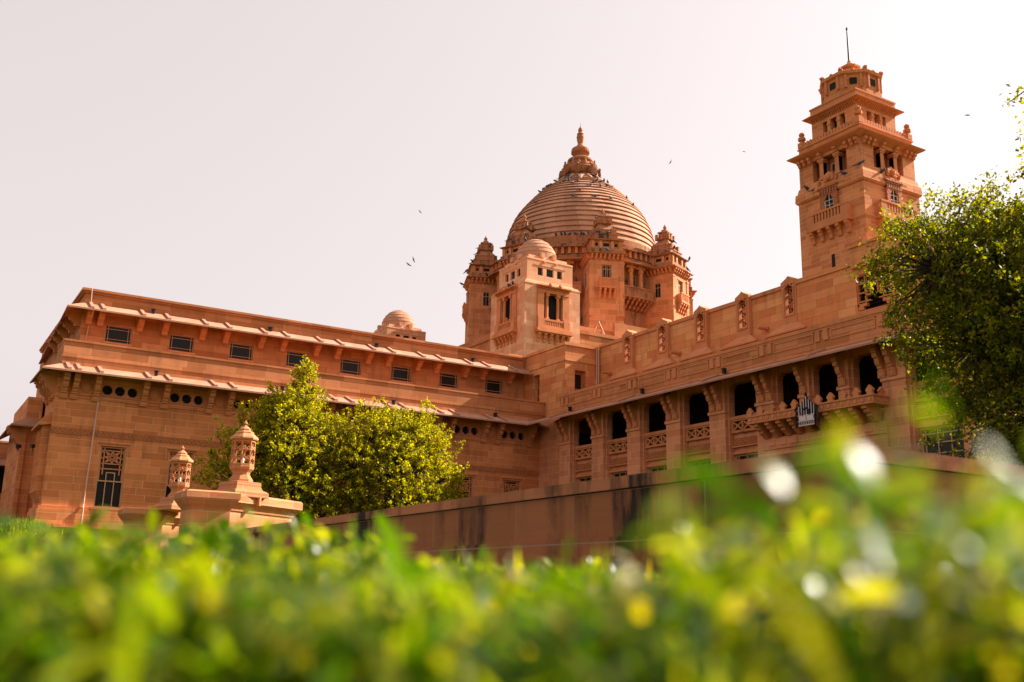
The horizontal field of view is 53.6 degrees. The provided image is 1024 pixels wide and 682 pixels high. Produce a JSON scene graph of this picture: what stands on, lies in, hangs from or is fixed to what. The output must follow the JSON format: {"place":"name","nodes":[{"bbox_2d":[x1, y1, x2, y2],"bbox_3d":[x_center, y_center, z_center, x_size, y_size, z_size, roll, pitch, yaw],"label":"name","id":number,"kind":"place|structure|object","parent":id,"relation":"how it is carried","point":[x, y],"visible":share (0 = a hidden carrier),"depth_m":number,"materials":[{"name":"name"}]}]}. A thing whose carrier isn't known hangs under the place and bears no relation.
{"place":"outdoors","nodes":[
{"label":"outdoors","id":0,"kind":"place"},
{"bbox_2d":[8,526,120,552],"bbox_3d":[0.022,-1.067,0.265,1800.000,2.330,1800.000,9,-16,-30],"label":"lawn ground","id":1,"kind":"structure","parent":0,"point":[111,532],"depth_m":37.29,"materials":[{"name":"plant"}]},
{"bbox_2d":[0,441,8,499],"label":"palace wing","id":2,"kind":"structure","parent":1,"relation":"on","point":[3,449],"depth_m":71.91,"materials":[{"name":"brown stone"}]},
{"bbox_2d":[118,507,179,545],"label":"gate pier","id":3,"kind":"structure","parent":1,"relation":"on","point":[130,516],"depth_m":27.36,"materials":[{"name":"stone"}]},
{"bbox_2d":[152,446,193,511],"bbox_3d":[-9.049,3.726,27.617,0.920,1.780,0.920,-10,-18,38],"label":"stone lantern","id":4,"kind":"object","parent":3,"relation":"on","point":[179,458],"visible":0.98,"depth_m":27.43,"materials":[{"name":"orange"}]},
{"bbox_2d":[174,489,302,535],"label":"gate pier","id":5,"kind":"structure","parent":1,"relation":"on","point":[199,507],"depth_m":22.15,"materials":[{"name":"stone"}]},
{"bbox_2d":[214,420,268,498],"bbox_3d":[-6.157,2.686,23.175,0.920,1.780,0.920,-10,-18,38],"label":"stone lantern","id":6,"kind":"object","parent":5,"relation":"on","point":[240,480],"visible":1,"depth_m":22.96,"materials":[{"name":"orange"}]},
{"bbox_2d":[0,287,548,529],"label":"palace wing","id":7,"kind":"structure","parent":1,"relation":"on","point":[135,394],"depth_m":55.75,"materials":[{"name":"brown stone"}]},
{"bbox_2d":[90,441,131,510],"bbox_3d":[-20.143,6.779,50.843,1.680,3.370,0.340,9,-16,-30],"label":"window","id":8,"kind":"structure","parent":7,"relation":"in","point":[111,464],"depth_m":50.93,"materials":[{"name":"brown glass"}]},
{"bbox_2d":[104,325,131,343],"bbox_3d":[-21.317,-0.314,54.858,1.340,0.920,0.090,9,-16,-30],"label":"window","id":9,"kind":"structure","parent":7,"relation":"in","point":[113,333],"depth_m":54.89,"materials":[{"name":"brown glass"}]},
{"bbox_2d":[164,447,197,496],"bbox_3d":[-17.274,7.256,52.524,1.680,3.370,0.340,9,-16,-30],"label":"window","id":10,"kind":"structure","parent":7,"relation":"in","point":[171,454],"depth_m":52.62,"materials":[{"name":"brown stone"}]},
{"bbox_2d":[169,334,193,352],"bbox_3d":[-18.447,0.163,56.539,1.340,0.920,0.090,9,-16,-30],"label":"window","id":11,"kind":"structure","parent":7,"relation":"in","point":[177,342],"depth_m":56.58,"materials":[{"name":"brown glass"}]},
{"bbox_2d":[229,343,252,360],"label":"window","id":12,"kind":"structure","parent":7,"relation":"in","point":[237,351],"depth_m":58.26,"materials":[{"name":"brown glass"}]},
{"bbox_2d":[286,351,307,366],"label":"window","id":13,"kind":"structure","parent":7,"relation":"in","point":[292,357],"depth_m":59.90,"materials":[{"name":"brown glass"}]},
{"bbox_2d":[340,358,360,374],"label":"window","id":14,"kind":"structure","parent":7,"relation":"in","point":[347,366],"depth_m":61.62,"materials":[{"name":"brown glass"}]},
{"bbox_2d":[391,366,410,381],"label":"window","id":15,"kind":"structure","parent":7,"relation":"in","point":[398,373],"depth_m":63.32,"materials":[{"name":"brown glass"}]},
{"bbox_2d":[439,372,457,387],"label":"window","id":16,"kind":"structure","parent":7,"relation":"in","point":[446,380],"depth_m":64.99,"materials":[{"name":"brown glass"}]},
{"bbox_2d":[455,473,476,497],"bbox_3d":[-2.925,9.641,60.931,1.680,3.370,0.340,9,-16,-30],"label":"window","id":17,"kind":"structure","parent":7,"relation":"in","point":[469,481],"depth_m":61.33,"materials":[{"name":"brown stone"}]},
{"bbox_2d":[485,379,502,393],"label":"window","id":18,"kind":"structure","parent":7,"relation":"in","point":[492,386],"depth_m":66.68,"materials":[{"name":"brown glass"}]},
{"bbox_2d":[500,476,523,491],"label":"window","id":19,"kind":"structure","parent":7,"relation":"in","point":[508,486],"depth_m":62.92,"materials":[{"name":"brown stone"}]},
{"bbox_2d":[182,355,366,520],"bbox_3d":[-10.785,5.226,47.470,8.295,9.646,5.740,9,-16,-30],"label":"broadleaf tree","id":20,"kind":"object","parent":1,"relation":"on","point":[294,474],"visible":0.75,"depth_m":47.06,"materials":[{"name":"green plant"}]},
{"bbox_2d":[311,396,469,514],"bbox_3d":[-5.543,6.457,49.618,9.130,8.003,5.851,9,-16,-30],"label":"broadleaf tree","id":21,"kind":"object","parent":1,"relation":"on","point":[394,461],"visible":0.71,"depth_m":48.86,"materials":[{"name":"green plant"}]},
{"bbox_2d":[0,377,1023,681],"bbox_3d":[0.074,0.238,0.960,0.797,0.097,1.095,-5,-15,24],"label":"hedge leaves","id":22,"kind":"object","parent":1,"relation":"on","point":[975,575],"visible":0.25,"depth_m":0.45,"materials":[{"name":"green plant"}]},
{"bbox_2d":[459,123,696,350],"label":"domed pavilion","id":23,"kind":"structure","parent":1,"relation":"on","point":[637,279],"depth_m":102.08,"materials":[{"name":"stone"}]},
{"bbox_2d":[490,239,579,355],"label":"domed turret","id":24,"kind":"object","parent":23,"relation":"on","point":[537,304],"visible":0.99,"depth_m":86.24,"materials":[{"name":"stone"}]},
{"bbox_2d":[546,270,552,277],"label":"window","id":25,"kind":"structure","parent":24,"relation":"in","point":[549,273],"depth_m":87.15,"materials":[{"name":"black glass"}]},
{"bbox_2d":[557,272,561,278],"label":"window","id":26,"kind":"structure","parent":24,"relation":"in","point":[559,274],"depth_m":87.64,"materials":[{"name":"black glass"}]},
{"bbox_2d":[594,321,604,333],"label":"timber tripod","id":27,"kind":"object","parent":23,"relation":"on","point":[600,327],"visible":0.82,"depth_m":90.32,"materials":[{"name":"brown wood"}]},
{"bbox_2d":[169,444,1023,575],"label":"boundary wall","id":28,"kind":"structure","parent":1,"relation":"on","point":[606,514],"depth_m":8.57,"materials":[{"name":"stone"}]},
{"bbox_2d":[510,215,1022,486],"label":"arcade wing","id":29,"kind":"structure","parent":1,"relation":"on","point":[740,375],"depth_m":51.12,"materials":[{"name":"brown stone"}]},
{"bbox_2d":[537,376,539,400],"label":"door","id":30,"kind":"structure","parent":29,"relation":"in","point":[538,376],"depth_m":66.89,"materials":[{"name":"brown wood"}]},
{"bbox_2d":[575,371,582,390],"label":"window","id":31,"kind":"structure","parent":29,"relation":"in","point":[578,375],"depth_m":64.64,"materials":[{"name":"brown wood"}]},
{"bbox_2d":[578,476,591,481],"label":"window","id":32,"kind":"structure","parent":29,"relation":"in","point":[585,478],"depth_m":59.77,"materials":[{"name":"brown stone"}]},
{"bbox_2d":[612,471,626,476],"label":"window","id":33,"kind":"structure","parent":29,"relation":"in","point":[620,473],"depth_m":56.97,"materials":[{"name":"brown stone"}]},
{"bbox_2d":[649,466,666,471],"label":"window","id":34,"kind":"structure","parent":29,"relation":"in","point":[661,468],"depth_m":54.23,"materials":[{"name":"brown stone"}]},
{"bbox_2d":[736,453,757,459],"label":"window","id":35,"kind":"structure","parent":29,"relation":"in","point":[753,455],"depth_m":48.64,"materials":[{"name":"brown"}]},
{"bbox_2d":[794,392,819,427],"bbox_3d":[12.645,2.931,43.584,0.150,1.512,1.412,9,-16,-30],"label":"metal crest","id":36,"kind":"object","parent":29,"relation":"attached to","point":[807,412],"visible":1,"depth_m":43.53,"materials":[{"name":"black metal"}]},
{"bbox_2d":[786,27,925,276],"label":"square tower","id":37,"kind":"structure","parent":29,"relation":"on","point":[850,119],"depth_m":51.15,"materials":[{"name":"stone"}]},
{"bbox_2d":[817,181,838,210],"bbox_3d":[15.923,-7.195,50.954,0.210,1.320,1.300,9,-16,-30],"label":"window","id":38,"kind":"structure","parent":37,"relation":"in","point":[828,194],"depth_m":50.96,"materials":[{"name":"orange stone"}]},
{"bbox_2d":[831,163,834,171],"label":"window","id":39,"kind":"structure","parent":37,"relation":"in","point":[832,165],"depth_m":51.83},
{"bbox_2d":[884,178,902,204],"bbox_3d":[18.911,-7.311,50.233,1.300,1.320,0.210,9,-16,-30],"label":"window","id":40,"kind":"structure","parent":37,"relation":"in","point":[893,189],"depth_m":50.25,"materials":[{"name":"orange stone"}]},
{"bbox_2d":[921,425,964,457],"bbox_3d":[16.887,4.515,39.371,0.090,2.460,2.100,9,-16,-30],"label":"window","id":41,"kind":"structure","parent":29,"relation":"in","point":[946,432],"depth_m":39.61,"materials":[{"name":"brown"}]},
{"bbox_2d":[1002,416,1022,465],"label":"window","id":42,"kind":"structure","parent":29,"relation":"in","point":[1011,416],"depth_m":37.08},
{"bbox_2d":[840,159,1023,465],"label":"shade tree","id":43,"kind":"object","parent":1,"relation":"on","point":[992,249],"visible":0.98,"depth_m":17.44,"materials":[{"name":"green plant"}]},
{"bbox_2d":[1000,84,1023,157],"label":"hanging tree","id":44,"kind":"object","parent":1,"relation":"on","point":[1016,96],"visible":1,"depth_m":13.99,"materials":[{"name":"green plant"}]},
{"bbox_2d":[373,310,425,340],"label":"domed turret","id":45,"kind":"object","parent":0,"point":[398,323],"visible":0.23,"depth_m":111.40,"materials":[{"name":"stone"}]},
{"bbox_2d":[0,0,1023,440],"label":"sky","id":46,"kind":"structure","parent":0,"point":[272,158],"materials":[{"name":"white"}]}
]}

